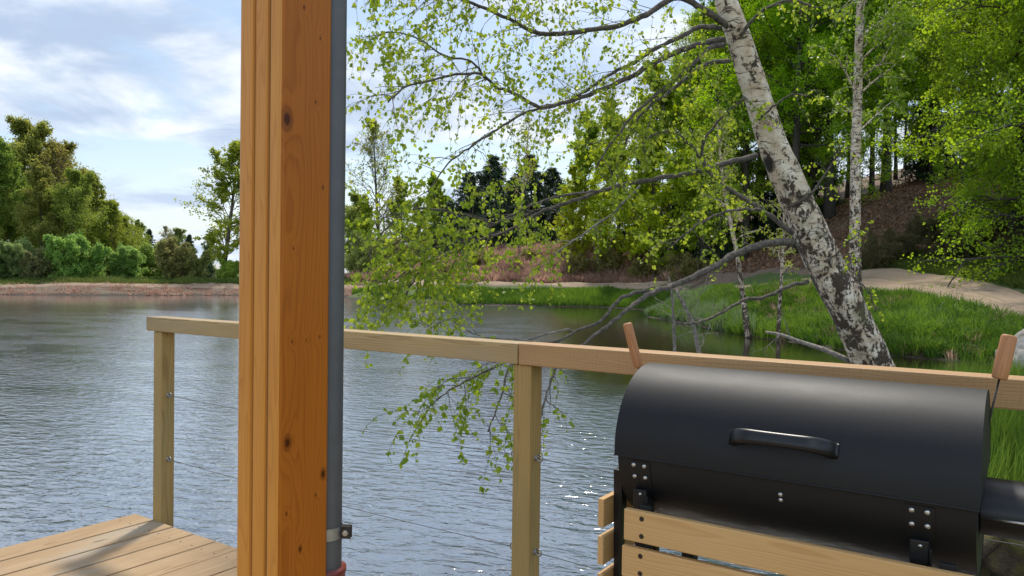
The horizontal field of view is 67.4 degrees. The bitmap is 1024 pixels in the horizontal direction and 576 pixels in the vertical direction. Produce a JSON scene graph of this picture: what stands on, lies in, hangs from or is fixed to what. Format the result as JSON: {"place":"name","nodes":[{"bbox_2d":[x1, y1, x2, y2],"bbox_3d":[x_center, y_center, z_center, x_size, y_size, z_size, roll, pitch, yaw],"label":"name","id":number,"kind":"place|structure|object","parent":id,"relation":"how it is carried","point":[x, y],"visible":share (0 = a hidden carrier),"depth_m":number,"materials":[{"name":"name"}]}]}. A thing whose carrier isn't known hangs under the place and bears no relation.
{"place":"outdoors","nodes":[
{"label":"outdoors","id":0,"kind":"place"},
{"bbox_2d":[0,295,992,575],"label":"water","id":1,"kind":"structure","parent":0,"point":[76,411],"depth_m":9.09,"materials":[{"name":"liquid"}]},
{"bbox_2d":[0,0,1011,272],"label":"sky","id":2,"kind":"structure","parent":0,"point":[145,89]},
{"bbox_2d":[0,161,1023,364],"bbox_3d":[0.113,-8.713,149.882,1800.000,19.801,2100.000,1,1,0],"label":"ground","id":3,"kind":"structure","parent":0,"point":[760,275],"depth_m":45.17,"materials":[{"name":"soil"}]},
{"bbox_2d":[0,174,15,268],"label":"broadleaf tree","id":4,"kind":"object","parent":3,"relation":"on","point":[4,225],"visible":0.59,"depth_m":67.80,"materials":[{"name":"green plant"}]},
{"bbox_2d":[0,138,42,248],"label":"broadleaf tree","id":5,"kind":"object","parent":3,"relation":"on","point":[10,180],"visible":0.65,"depth_m":68.29,"materials":[{"name":"green plant"}]},
{"bbox_2d":[0,237,47,278],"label":"willow shrub","id":6,"kind":"object","parent":3,"relation":"on","point":[16,248],"visible":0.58,"depth_m":63.62,"materials":[{"name":"green plant"}]},
{"bbox_2d":[18,248,53,278],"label":"bare shrub","id":7,"kind":"object","parent":3,"relation":"on","point":[36,265],"visible":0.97,"depth_m":63.27,"materials":[{"name":"plant"}]},
{"bbox_2d":[3,114,77,241],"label":"broadleaf tree","id":8,"kind":"object","parent":3,"relation":"on","point":[30,138],"visible":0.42,"depth_m":76.79,"materials":[{"name":"green plant"}]},
{"bbox_2d":[10,161,71,248],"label":"broadleaf tree","id":9,"kind":"object","parent":3,"relation":"on","point":[39,180],"visible":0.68,"depth_m":67.38,"materials":[{"name":"green plant"}]},
{"bbox_2d":[21,140,78,224],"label":"tree","id":10,"kind":"object","parent":3,"relation":"on","point":[55,149],"visible":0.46,"depth_m":77.16,"materials":[{"name":"plant"}]},
{"bbox_2d":[6,135,114,273],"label":"broadleaf tree","id":11,"kind":"object","parent":3,"relation":"on","point":[70,146],"visible":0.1,"depth_m":80.34,"materials":[{"name":"green plant"}]},
{"bbox_2d":[22,166,116,273],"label":"broadleaf tree","id":12,"kind":"object","parent":3,"relation":"on","point":[75,192],"visible":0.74,"depth_m":67.51,"materials":[{"name":"green plant"}]},
{"bbox_2d":[42,228,113,277],"bbox_3d":[-36.929,-2.463,65.099,4.372,5.369,5.265,2,1,42],"label":"willow shrub","id":13,"kind":"object","parent":3,"relation":"on","point":[70,256],"visible":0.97,"depth_m":63.96,"materials":[{"name":"green plant"}]},
{"bbox_2d":[73,171,130,241],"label":"broadleaf tree","id":14,"kind":"object","parent":3,"relation":"on","point":[96,185],"visible":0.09,"depth_m":74.35,"materials":[{"name":"green plant"}]},
{"bbox_2d":[85,197,141,274],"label":"broadleaf tree","id":15,"kind":"object","parent":3,"relation":"on","point":[113,230],"visible":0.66,"depth_m":71.38,"materials":[{"name":"green plant"}]},
{"bbox_2d":[0,514,236,575],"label":"wooden deck","id":16,"kind":"structure","parent":3,"relation":"on","point":[134,545],"depth_m":3.33,"materials":[{"name":"brown wood"}]},
{"bbox_2d":[237,0,330,575],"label":"veranda post","id":17,"kind":"object","parent":16,"relation":"on","point":[284,265],"visible":1,"depth_m":1.44,"materials":[{"name":"wood"}]},
{"bbox_2d":[326,0,351,575],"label":"downpipe","id":18,"kind":"object","parent":17,"relation":"attached to","point":[337,530],"visible":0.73,"depth_m":1.53,"materials":[{"name":"metal"}]},
{"bbox_2d":[146,316,1023,575],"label":"deck railing","id":19,"kind":"object","parent":16,"relation":"attached to","point":[529,360],"visible":0.86,"depth_m":2.56,"materials":[{"name":"wood"}]},
{"bbox_2d":[597,363,1023,575],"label":"barrel grill","id":20,"kind":"object","parent":16,"relation":"on","point":[786,474],"visible":1,"depth_m":1.63,"materials":[{"name":"black metal"}]},
{"bbox_2d":[623,322,641,368],"bbox_3d":[0.361,0.214,2.220,0.028,0.231,0.028,-14,0,3],"label":"handle","id":21,"kind":"object","parent":20,"relation":"on","point":[632,345],"visible":0.94,"depth_m":2.21,"materials":[{"name":"brown wood"}]},
{"bbox_2d":[989,334,1016,424],"bbox_3d":[1.046,0.227,1.660,0.032,0.258,0.032,13,0,-4],"label":"grill skewer","id":22,"kind":"object","parent":20,"relation":"on","point":[1002,365],"visible":0.96,"depth_m":1.65,"materials":[{"name":"brown wood"}]},
{"bbox_2d":[104,242,148,277],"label":"willow shrub","id":23,"kind":"object","parent":3,"relation":"on","point":[125,261],"visible":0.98,"depth_m":67.85,"materials":[{"name":"green plant"}]},
{"bbox_2d":[118,212,149,246],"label":"broadleaf tree","id":24,"kind":"object","parent":3,"relation":"on","point":[125,220],"visible":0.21,"depth_m":78.14,"materials":[{"name":"green plant"}]},
{"bbox_2d":[133,219,151,245],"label":"broadleaf tree","id":25,"kind":"object","parent":3,"relation":"on","point":[138,223],"visible":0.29,"depth_m":90.01,"materials":[{"name":"green plant"}]},
{"bbox_2d":[126,238,164,277],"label":"willow shrub","id":26,"kind":"object","parent":3,"relation":"on","point":[147,250],"visible":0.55,"depth_m":75.01,"materials":[{"name":"green plant"}]},
{"bbox_2d":[151,236,197,278],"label":"shrub","id":27,"kind":"object","parent":3,"relation":"on","point":[169,257],"visible":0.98,"depth_m":68.08,"materials":[{"name":"plant"}]},
{"bbox_2d":[160,227,192,247],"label":"broadleaf tree","id":28,"kind":"object","parent":3,"relation":"on","point":[180,234],"visible":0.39,"depth_m":129.50,"materials":[{"name":"green plant"}]},
{"bbox_2d":[0,273,353,284],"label":"dam weeds","id":29,"kind":"object","parent":3,"relation":"on","point":[129,278],"visible":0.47,"depth_m":63.53,"materials":[{"name":"green plant"}]},
{"bbox_2d":[0,279,365,295],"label":"bank debris","id":30,"kind":"object","parent":3,"relation":"on","point":[156,292],"visible":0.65,"depth_m":60.25,"materials":[{"name":"plant"}]},
{"bbox_2d":[181,245,210,278],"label":"bare shrub","id":31,"kind":"object","parent":3,"relation":"on","point":[202,264],"visible":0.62,"depth_m":69.45,"materials":[{"name":"plant"}]},
{"bbox_2d":[174,138,239,263],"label":"slender tree","id":32,"kind":"object","parent":3,"relation":"on","point":[221,190],"visible":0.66,"depth_m":71.28,"materials":[{"name":"green plant"}]},
{"bbox_2d":[199,231,222,276],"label":"broadleaf tree","id":33,"kind":"object","parent":3,"relation":"on","point":[206,245],"visible":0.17,"depth_m":119.28,"materials":[{"name":"green plant"}]},
{"bbox_2d":[215,256,238,279],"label":"willow shrub","id":34,"kind":"object","parent":3,"relation":"on","point":[229,269],"visible":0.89,"depth_m":69.60,"materials":[{"name":"green plant"}]},
{"bbox_2d":[345,192,376,271],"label":"broadleaf tree","id":35,"kind":"object","parent":3,"relation":"on","point":[352,212],"visible":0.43,"depth_m":82.45,"materials":[{"name":"green plant"}]},
{"bbox_2d":[353,198,374,238],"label":"young tree","id":36,"kind":"object","parent":3,"relation":"on","point":[367,210],"visible":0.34,"depth_m":73.33,"materials":[{"name":"green plant"}]},
{"bbox_2d":[344,231,394,272],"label":"willow shrub","id":37,"kind":"object","parent":3,"relation":"on","point":[357,257],"visible":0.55,"depth_m":70.20,"materials":[{"name":"green plant"}]},
{"bbox_2d":[345,120,426,239],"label":"bare tree","id":38,"kind":"object","parent":3,"relation":"on","point":[373,135],"visible":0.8,"depth_m":76.50,"materials":[{"name":"green plant"}]},
{"bbox_2d":[384,237,412,267],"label":"bare shrub","id":39,"kind":"object","parent":3,"relation":"on","point":[397,248],"visible":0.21,"depth_m":67.14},
{"bbox_2d":[386,176,418,263],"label":"young tree","id":40,"kind":"object","parent":3,"relation":"on","point":[400,201],"visible":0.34,"depth_m":79.03,"materials":[{"name":"green plant"}]},
{"bbox_2d":[402,197,436,255],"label":"young tree","id":41,"kind":"object","parent":3,"relation":"on","point":[419,200],"visible":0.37,"depth_m":73.12,"materials":[{"name":"green plant"}]},
{"bbox_2d":[420,171,438,248],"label":"young tree","id":42,"kind":"object","parent":3,"relation":"on","point":[431,180],"visible":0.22,"depth_m":83.30,"materials":[{"name":"green plant"}]},
{"bbox_2d":[423,178,449,249],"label":"young tree","id":43,"kind":"object","parent":3,"relation":"on","point":[440,184],"visible":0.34,"depth_m":78.90,"materials":[{"name":"green plant"}]},
{"bbox_2d":[425,200,456,258],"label":"spruce tree","id":44,"kind":"object","parent":3,"relation":"on","point":[439,220],"visible":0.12,"depth_m":75.65,"materials":[{"name":"green plant"}]},
{"bbox_2d":[435,171,502,256],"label":"spruce tree","id":45,"kind":"object","parent":3,"relation":"on","point":[476,204],"visible":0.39,"depth_m":69.45,"materials":[{"name":"green plant"}]},
{"bbox_2d":[443,154,517,248],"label":"spruce tree","id":46,"kind":"object","parent":3,"relation":"on","point":[484,178],"visible":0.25,"depth_m":73.20,"materials":[{"name":"green plant"}]},
{"bbox_2d":[475,176,549,247],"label":"spruce tree","id":47,"kind":"object","parent":3,"relation":"on","point":[509,203],"visible":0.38,"depth_m":68.30,"materials":[{"name":"green plant"}]},
{"bbox_2d":[506,115,544,249],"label":"birch sapling","id":48,"kind":"object","parent":3,"relation":"on","point":[527,147],"visible":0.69,"depth_m":62.50,"materials":[{"name":"green plant"}]},
{"bbox_2d":[354,242,697,282],"bbox_3d":[-0.180,-2.147,62.708,37.557,3.911,15.115,1,1,34],"label":"dead bracken","id":49,"kind":"object","parent":3,"relation":"on","point":[528,268],"visible":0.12,"depth_m":57.55,"materials":[{"name":"plant"}]},
{"bbox_2d":[344,239,708,282],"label":"bracken clumps","id":50,"kind":"object","parent":3,"relation":"on","point":[494,275],"visible":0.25,"depth_m":56.52,"materials":[{"name":"plant"}]},
{"bbox_2d":[499,153,569,244],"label":"spruce tree","id":51,"kind":"object","parent":3,"relation":"on","point":[540,195],"visible":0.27,"depth_m":71.24,"materials":[{"name":"green plant"}]},
{"bbox_2d":[529,166,582,243],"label":"spruce tree","id":52,"kind":"object","parent":3,"relation":"on","point":[551,182],"visible":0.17,"depth_m":74.55,"materials":[{"name":"green plant"}]},
{"bbox_2d":[547,165,595,257],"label":"young tree","id":53,"kind":"object","parent":3,"relation":"on","point":[570,215],"visible":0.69,"depth_m":59.19,"materials":[{"name":"green plant"}]},
{"bbox_2d":[561,253,593,274],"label":"bramble bush","id":54,"kind":"object","parent":3,"relation":"on","point":[579,262],"visible":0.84,"depth_m":56.28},
{"bbox_2d":[548,110,621,244],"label":"young tree","id":55,"kind":"object","parent":3,"relation":"on","point":[582,159],"visible":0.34,"depth_m":62.69,"materials":[{"name":"green plant"}]},
{"bbox_2d":[591,246,630,272],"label":"bramble bush","id":56,"kind":"object","parent":3,"relation":"on","point":[614,258],"visible":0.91,"depth_m":56.16,"materials":[{"name":"plant"}]},
{"bbox_2d":[582,108,656,262],"bbox_3d":[7.547,-7.650,57.606,7.419,12.821,5.608,0,1,-38],"label":"young tree","id":57,"kind":"object","parent":3,"relation":"on","point":[618,244],"visible":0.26,"depth_m":56.98,"materials":[{"name":"green plant"}]},
{"bbox_2d":[344,0,895,492],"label":"leaning birch","id":58,"kind":"object","parent":3,"relation":"on","point":[838,290],"visible":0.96,"depth_m":6.16,"materials":[{"name":"green plant"}]},
{"bbox_2d":[754,305,850,363],"bbox_3d":[2.978,0.503,8.034,0.324,0.639,1.149,0,1,-28],"label":"dead branch","id":59,"kind":"object","parent":58,"relation":"attached to","point":[830,352],"visible":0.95,"depth_m":7.99,"materials":[{"name":"grey wood"}]},
{"bbox_2d":[624,255,653,279],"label":"bramble bush","id":60,"kind":"object","parent":3,"relation":"on","point":[634,269],"visible":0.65,"depth_m":53.13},
{"bbox_2d":[596,62,700,267],"bbox_3d":[10.250,-8.147,53.977,6.676,15.264,8.832,0,1,-24],"label":"young tree","id":61,"kind":"object","parent":3,"relation":"on","point":[659,198],"visible":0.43,"depth_m":53.35,"materials":[{"name":"green plant"}]},
{"bbox_2d":[639,252,683,277],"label":"bramble bush","id":62,"kind":"object","parent":3,"relation":"on","point":[659,269],"visible":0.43,"depth_m":52.71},
{"bbox_2d":[646,276,693,351],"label":"dead sapling","id":63,"kind":"object","parent":3,"relation":"on","point":[673,330],"visible":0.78,"depth_m":9.88,"materials":[{"name":"grey wood"}]},
{"bbox_2d":[642,45,706,219],"bbox_3d":[13.563,-10.748,59.925,7.352,16.361,7.578,1,1,-7],"label":"tall tree","id":64,"kind":"object","parent":3,"relation":"on","point":[678,100],"visible":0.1,"depth_m":59.14,"materials":[{"name":"green plant"}]},
{"bbox_2d":[659,187,699,265],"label":"spruce tree","id":65,"kind":"object","parent":3,"relation":"on","point":[675,247],"visible":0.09,"depth_m":53.52,"materials":[{"name":"green plant"}]},
{"bbox_2d":[643,281,722,329],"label":"shore tufts","id":66,"kind":"object","parent":3,"relation":"on","point":[714,323],"visible":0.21,"depth_m":35.06,"materials":[{"name":"plant"}]},
{"bbox_2d":[664,250,711,281],"bbox_3d":[10.991,-0.870,47.972,3.294,2.943,2.500,0,1,-25],"label":"bramble bush","id":67,"kind":"object","parent":3,"relation":"on","point":[686,264],"visible":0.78,"depth_m":47.46,"materials":[{"name":"plant"}]},
{"bbox_2d":[662,261,719,353],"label":"dead sapling","id":68,"kind":"object","parent":3,"relation":"on","point":[695,335],"visible":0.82,"depth_m":9.48,"materials":[{"name":"grey wood"}]},
{"bbox_2d":[682,0,728,96],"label":"forest tree","id":69,"kind":"object","parent":3,"relation":"on","point":[703,21],"visible":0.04,"depth_m":55.83,"materials":[{"name":"green plant"}]},
{"bbox_2d":[659,68,761,265],"bbox_3d":[13.087,-8.258,50.603,6.409,14.653,8.479,1,1,17],"label":"young tree","id":70,"kind":"object","parent":3,"relation":"on","point":[681,191],"visible":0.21,"depth_m":49.98,"materials":[{"name":"green plant"}]},
{"bbox_2d":[668,2,753,187],"bbox_3d":[16.628,-13.954,63.896,10.390,20.182,12.727,1,1,17],"label":"beech tree","id":71,"kind":"object","parent":3,"relation":"on","point":[690,25],"visible":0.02,"depth_m":63.30,"materials":[{"name":"green plant"}]},
{"bbox_2d":[670,288,755,336],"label":"reeds","id":72,"kind":"object","parent":3,"relation":"on","point":[688,301],"visible":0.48,"depth_m":30.05,"materials":[{"name":"plant"}]},
{"bbox_2d":[695,206,742,261],"bbox_3d":[13.427,-4.358,50.013,4.145,7.026,3.832,1,1,32],"label":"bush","id":73,"kind":"object","parent":3,"relation":"on","point":[722,253],"visible":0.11,"depth_m":49.51,"materials":[{"name":"green plant"}]},
{"bbox_2d":[690,104,767,337],"bbox_3d":[6.981,-1.931,24.203,2.434,7.816,2.246,-15,9,-22],"label":"birch sapling","id":74,"kind":"object","parent":3,"relation":"on","point":[747,329],"visible":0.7,"depth_m":24.11,"materials":[{"name":"green plant"}]},
{"bbox_2d":[680,0,812,260],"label":"tall tree","id":75,"kind":"object","parent":3,"relation":"on","point":[747,171],"visible":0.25,"depth_m":46.78,"materials":[{"name":"green plant"}]},
{"bbox_2d":[673,0,844,223],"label":"beech tree","id":76,"kind":"object","parent":3,"relation":"on","point":[713,3],"depth_m":57.15,"materials":[{"name":"green plant"}]},
{"bbox_2d":[741,107,807,242],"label":"spruce tree","id":77,"kind":"object","parent":3,"relation":"on","point":[771,223],"visible":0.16,"depth_m":49.13,"materials":[{"name":"green plant"}]},
{"bbox_2d":[759,181,800,341],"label":"birch sapling","id":78,"kind":"object","parent":3,"relation":"on","point":[778,324],"visible":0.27,"depth_m":22.86,"materials":[{"name":"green plant"}]},
{"bbox_2d":[682,0,913,256],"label":"beech tree","id":79,"kind":"object","parent":3,"relation":"on","point":[799,81],"visible":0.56,"depth_m":41.44,"materials":[{"name":"green plant"}]},
{"bbox_2d":[758,87,847,226],"bbox_3d":[20.624,-9.200,53.839,6.782,11.497,6.270,1,1,4],"label":"spruce tree","id":80,"kind":"object","parent":3,"relation":"on","point":[839,201],"visible":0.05,"depth_m":53.05,"materials":[{"name":"green plant"}]},
{"bbox_2d":[739,0,924,209],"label":"beech tree","id":81,"kind":"object","parent":3,"relation":"on","point":[811,175],"visible":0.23,"depth_m":46.29,"materials":[{"name":"green plant"}]},
{"bbox_2d":[743,0,935,220],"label":"beech tree","id":82,"kind":"object","parent":3,"relation":"on","point":[829,209],"visible":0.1,"depth_m":45.25,"materials":[{"name":"green plant"}]},
{"bbox_2d":[704,280,1013,360],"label":"straw tufts","id":83,"kind":"object","parent":3,"relation":"on","point":[951,356],"visible":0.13,"depth_m":22.07,"materials":[{"name":"plant"}]},
{"bbox_2d":[797,0,924,296],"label":"silver birch","id":84,"kind":"object","parent":3,"relation":"on","point":[901,30],"visible":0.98,"depth_m":21.80,"materials":[{"name":"green plant"}]},
{"bbox_2d":[700,275,1023,362],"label":"grass tufts","id":85,"kind":"object","parent":3,"relation":"on","point":[926,316],"visible":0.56,"depth_m":21.68,"materials":[{"name":"plant"}]},
{"bbox_2d":[720,170,1008,273],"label":"leaf litter","id":86,"kind":"object","parent":3,"relation":"on","point":[904,189],"visible":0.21,"depth_m":42.89,"materials":[{"name":"brown plant"}]},
{"bbox_2d":[868,100,874,195],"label":"forest tree","id":87,"kind":"object","parent":3,"relation":"on","point":[870,169],"depth_m":52.24,"materials":[{"name":"brown plant"}]},
{"bbox_2d":[846,235,906,267],"bbox_3d":[15.437,-1.141,32.494,2.554,2.281,1.938,1,1,12],"label":"bramble bush","id":88,"kind":"object","parent":3,"relation":"on","point":[896,250],"visible":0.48,"depth_m":32.04,"materials":[{"name":"plant"}]},
{"bbox_2d":[861,248,894,268],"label":"bramble bush","id":89,"kind":"object","parent":3,"relation":"on","point":[882,256],"visible":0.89,"depth_m":31.63,"materials":[{"name":"plant"}]},
{"bbox_2d":[793,0,967,193],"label":"beech tree","id":90,"kind":"object","parent":3,"relation":"on","point":[886,185],"visible":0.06,"depth_m":46.87,"materials":[{"name":"green plant"}]},
{"bbox_2d":[863,226,920,257],"bbox_3d":[16.834,-1.588,33.993,2.540,2.269,1.928,1,1,2],"label":"bramble bush","id":91,"kind":"object","parent":3,"relation":"on","point":[908,239],"visible":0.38,"depth_m":33.53,"materials":[{"name":"plant"}]},
{"bbox_2d":[879,79,962,189],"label":"spruce tree","id":92,"kind":"object","parent":3,"relation":"on","point":[910,168],"visible":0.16,"depth_m":56.59,"materials":[{"name":"green plant"}]},
{"bbox_2d":[903,214,946,243],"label":"bramble bush","id":93,"kind":"object","parent":3,"relation":"on","point":[915,226],"visible":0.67,"depth_m":35.28,"materials":[{"name":"plant"}]},
{"bbox_2d":[842,2,1012,184],"bbox_3d":[27.581,-15.270,51.972,11.644,17.373,10.259,1,1,3],"label":"beech tree","id":94,"kind":"object","parent":3,"relation":"on","point":[934,170],"visible":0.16,"depth_m":51.77,"materials":[{"name":"green plant"}]},
{"bbox_2d":[862,245,1023,289],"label":"verge grass","id":95,"kind":"structure","parent":3,"relation":"on","point":[897,263],"depth_m":29.95,"materials":[{"name":"plant"}]},
{"bbox_2d":[868,0,1022,216],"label":"beech tree","id":96,"kind":"object","parent":3,"relation":"on","point":[944,65],"visible":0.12,"depth_m":37.59,"materials":[{"name":"green plant"}]},
{"bbox_2d":[870,0,1023,248],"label":"beech tree","id":97,"kind":"object","parent":3,"relation":"on","point":[958,119],"visible":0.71,"depth_m":29.32,"materials":[{"name":"green plant"}]},
{"bbox_2d":[930,239,977,263],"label":"bramble bush","id":98,"kind":"object","parent":3,"relation":"on","point":[966,252],"visible":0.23,"depth_m":31.78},
{"bbox_2d":[888,0,1023,238],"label":"beech tree","id":99,"kind":"object","parent":3,"relation":"on","point":[937,89],"visible":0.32,"depth_m":31.71,"materials":[{"name":"green plant"}]},
{"bbox_2d":[899,0,1023,287],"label":"beech tree","id":100,"kind":"object","parent":3,"relation":"on","point":[976,225],"visible":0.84,"depth_m":26.66,"materials":[{"name":"green plant"}]},
{"bbox_2d":[935,222,1001,259],"bbox_3d":[18.848,-1.534,31.965,2.842,2.539,2.157,0,1,-27],"label":"bramble bush","id":101,"kind":"object","parent":3,"relation":"on","point":[959,234],"visible":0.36,"depth_m":31.57,"materials":[{"name":"plant"}]},
{"bbox_2d":[971,201,1008,236],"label":"bramble bush","id":102,"kind":"object","parent":3,"relation":"on","point":[1002,230],"visible":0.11,"depth_m":32.65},
{"bbox_2d":[986,237,1015,259],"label":"bramble bush","id":103,"kind":"object","parent":3,"relation":"on","point":[1005,241],"visible":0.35,"depth_m":29.70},
{"bbox_2d":[980,535,1023,575],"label":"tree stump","id":104,"kind":"object","parent":3,"relation":"on","point":[1001,559],"visible":0.19,"depth_m":4.19,"materials":[{"name":"wood"}]},
{"bbox_2d":[995,329,1023,366],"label":"boulder","id":105,"kind":"object","parent":3,"relation":"on","point":[1019,348],"visible":0.27,"depth_m":12.04,"materials":[{"name":"stone"}]},
{"bbox_2d":[0,268,1023,317],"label":"dirt road","id":106,"kind":"structure","parent":0,"point":[970,288],"depth_m":28.77,"materials":[{"name":"soil"}]},
{"bbox_2d":[351,282,745,327],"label":"grass","id":107,"kind":"structure","parent":0,"point":[607,295],"depth_m":48.75,"materials":[{"name":"plant"}]},
{"bbox_2d":[904,351,1023,481],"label":"tall grass","id":108,"kind":"structure","parent":0,"point":[1007,447],"depth_m":5.53,"materials":[{"name":"plant"}]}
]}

